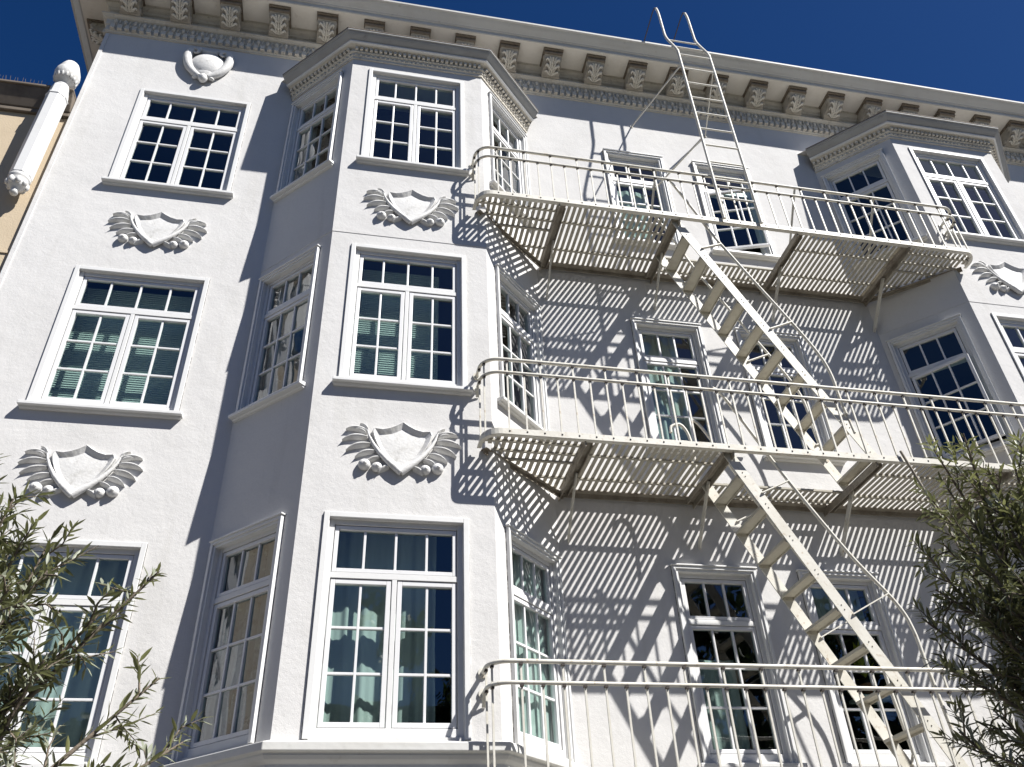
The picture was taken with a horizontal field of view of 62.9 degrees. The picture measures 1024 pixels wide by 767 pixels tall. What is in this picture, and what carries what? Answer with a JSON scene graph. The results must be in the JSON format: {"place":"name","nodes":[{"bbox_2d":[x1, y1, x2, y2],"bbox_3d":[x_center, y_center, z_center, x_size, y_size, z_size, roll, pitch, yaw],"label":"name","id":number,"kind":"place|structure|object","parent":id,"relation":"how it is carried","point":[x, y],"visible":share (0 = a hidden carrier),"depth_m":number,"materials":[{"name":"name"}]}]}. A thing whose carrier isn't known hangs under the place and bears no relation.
{"place":"outdoors","nodes":[
{"label":"outdoors","id":0,"kind":"place"},
{"bbox_2d":[0,0,1023,101],"label":"sky","id":1,"kind":"structure","parent":0,"point":[976,47],"materials":[{"name":"blue"}]},
{"bbox_2d":[847,642,872,693],"bbox_3d":[3.510,2.876,8.407,0.276,0.549,0.323,-20,-39,21],"label":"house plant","id":2,"kind":"object","parent":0,"point":[860,662],"visible":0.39,"depth_m":8.37,"materials":[{"name":"green plant"}]},
{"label":"sidewalk","id":3,"kind":"structure","parent":0,"visible":0},
{"bbox_2d":[0,453,211,766],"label":"olive tree","id":4,"kind":"object","parent":3,"relation":"on","point":[18,701],"visible":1,"depth_m":2.35,"materials":[{"name":"green plant"}]},
{"bbox_2d":[0,0,1023,766],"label":"apartment building","id":5,"kind":"structure","parent":3,"relation":"on","point":[272,288],"depth_m":8.95,"materials":[{"name":"white paint"}]},
{"bbox_2d":[0,537,147,766],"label":"window","id":6,"kind":"structure","parent":5,"relation":"in","point":[89,698],"depth_m":6.98,"materials":[{"name":"white paint"}]},
{"bbox_2d":[17,265,209,419],"bbox_3d":[-4.020,-0.384,8.727,1.482,1.886,0.418,5,-37,-10],"label":"window","id":7,"kind":"structure","parent":5,"relation":"in","point":[114,352],"depth_m":8.78,"materials":[{"name":"white paint"}]},
{"bbox_2d":[101,88,250,198],"bbox_3d":[-4.131,-3.025,10.530,1.482,1.882,0.200,5,-37,-10],"label":"window","id":8,"kind":"structure","parent":5,"relation":"in","point":[172,185],"depth_m":10.55,"materials":[{"name":"white paint"}]},
{"bbox_2d":[170,512,285,762],"bbox_3d":[-2.216,2.049,6.800,0.909,1.856,0.245,-23,-41,25],"label":"window","id":9,"kind":"structure","parent":5,"relation":"in","point":[234,694],"depth_m":6.84,"materials":[{"name":"white paint"}]},
{"bbox_2d":[228,244,320,422],"bbox_3d":[-2.354,-0.519,8.669,0.985,1.898,0.274,-23,-41,25],"label":"window","id":10,"kind":"structure","parent":5,"relation":"in","point":[275,360],"depth_m":8.74,"materials":[{"name":"white paint"}]},
{"bbox_2d":[270,69,343,202],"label":"window","id":11,"kind":"structure","parent":5,"relation":"in","point":[295,171],"depth_m":10.66,"materials":[{"name":"white paint"}]},
{"bbox_2d":[301,511,471,739],"bbox_3d":[-0.978,1.979,6.778,1.236,1.840,0.396,5,-37,-10],"label":"window","id":12,"kind":"structure","parent":5,"relation":"in","point":[375,675],"depth_m":6.79,"materials":[{"name":"white paint"}]},
{"bbox_2d":[332,243,472,395],"bbox_3d":[-1.102,-0.604,8.630,1.327,1.886,0.448,5,-37,-10],"label":"window","id":13,"kind":"structure","parent":5,"relation":"in","point":[392,341],"depth_m":8.68,"materials":[{"name":"white paint"}]},
{"bbox_2d":[356,68,469,176],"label":"window","id":14,"kind":"structure","parent":5,"relation":"in","point":[456,110],"depth_m":10.45,"materials":[{"name":"white paint"}]},
{"bbox_2d":[488,91,537,230],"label":"window","id":15,"kind":"structure","parent":5,"relation":"in","point":[497,111],"depth_m":11.22,"materials":[{"name":"white paint"}]},
{"bbox_2d":[494,263,552,441],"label":"window","id":16,"kind":"structure","parent":5,"relation":"in","point":[532,337],"depth_m":9.22,"materials":[{"name":"white paint"}]},
{"bbox_2d":[504,524,576,762],"bbox_3d":[0.184,2.237,7.224,0.199,1.856,0.909,-23,-41,25],"label":"window","id":17,"kind":"structure","parent":5,"relation":"in","point":[536,610],"depth_m":7.32,"materials":[{"name":"white paint"}]},
{"bbox_2d":[602,148,679,249],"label":"window","id":18,"kind":"structure","parent":5,"relation":"in","point":[611,155],"depth_m":11.82,"materials":[{"name":"white paint"}]},
{"bbox_2d":[629,317,734,456],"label":"window","id":19,"kind":"structure","parent":5,"relation":"in","point":[653,352],"depth_m":9.91,"materials":[{"name":"white paint"}]},
{"bbox_2d":[691,160,780,261],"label":"window","id":20,"kind":"structure","parent":5,"relation":"in","point":[767,253],"depth_m":11.78,"materials":[{"name":"white paint"}]},
{"bbox_2d":[670,563,807,766],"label":"window","id":21,"kind":"structure","parent":5,"relation":"in","point":[756,623],"depth_m":7.87,"materials":[{"name":"white paint"}]},
{"bbox_2d":[469,7,1023,766],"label":"fire escape","id":22,"kind":"object","parent":5,"relation":"attached to","point":[857,475],"visible":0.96,"depth_m":8.62,"materials":[{"name":"beige metal"}]},
{"bbox_2d":[734,327,846,465],"bbox_3d":[3.238,0.143,9.962,0.985,1.898,0.200,5,-37,-10],"label":"window","id":23,"kind":"structure","parent":5,"relation":"in","point":[794,342],"depth_m":9.98,"materials":[{"name":"white paint"}]},
{"bbox_2d":[796,569,945,766],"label":"window","id":24,"kind":"structure","parent":5,"relation":"in","point":[817,603],"depth_m":8.25,"materials":[{"name":"white paint"}]},
{"bbox_2d":[849,694,894,704],"bbox_3d":[3.541,3.107,8.233,0.360,0.028,0.240,5,-37,-10],"label":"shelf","id":25,"kind":"object","parent":5,"relation":"attached to","point":[883,700],"visible":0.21,"depth_m":8.23,"materials":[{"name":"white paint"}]},
{"bbox_2d":[820,148,927,268],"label":"window","id":26,"kind":"structure","parent":5,"relation":"in","point":[863,163],"depth_m":12.09,"materials":[{"name":"white paint"}]},
{"bbox_2d":[885,313,1023,470],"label":"window","id":27,"kind":"structure","parent":5,"relation":"in","point":[954,324],"depth_m":10.14,"materials":[{"name":"white paint"}]},
{"bbox_2d":[908,147,1023,246],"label":"window","id":28,"kind":"structure","parent":5,"relation":"in","point":[958,183],"depth_m":11.88,"materials":[{"name":"white paint"}]},
{"bbox_2d":[981,566,1023,644],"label":"window","id":29,"kind":"structure","parent":5,"relation":"in","point":[1022,568],"depth_m":8.68,"materials":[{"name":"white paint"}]},
{"bbox_2d":[990,312,1023,379],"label":"window","id":30,"kind":"structure","parent":5,"relation":"in","point":[1016,353],"depth_m":10.25,"materials":[{"name":"white paint"}]},
{"bbox_2d":[905,430,1023,766],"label":"olive tree","id":31,"kind":"object","parent":3,"relation":"on","point":[1003,625],"visible":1,"depth_m":2.76,"materials":[{"name":"green plant"}]},
{"bbox_3d":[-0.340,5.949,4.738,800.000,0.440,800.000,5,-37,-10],"label":"ground","id":32,"kind":"structure","parent":0,"visible":0},
{"bbox_2d":[0,75,76,272],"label":"neighbor building","id":33,"kind":"structure","parent":32,"relation":"on","point":[20,103],"depth_m":10.06,"materials":[{"name":"beige paint"}]},
{"bbox_2d":[4,60,80,195],"bbox_3d":[-5.604,-3.111,10.045,0.300,2.505,0.300,-21,-40,23],"label":"wall post","id":34,"kind":"object","parent":33,"relation":"attached to","point":[32,151],"depth_m":9.88,"materials":[{"name":"white paint"}]}
]}

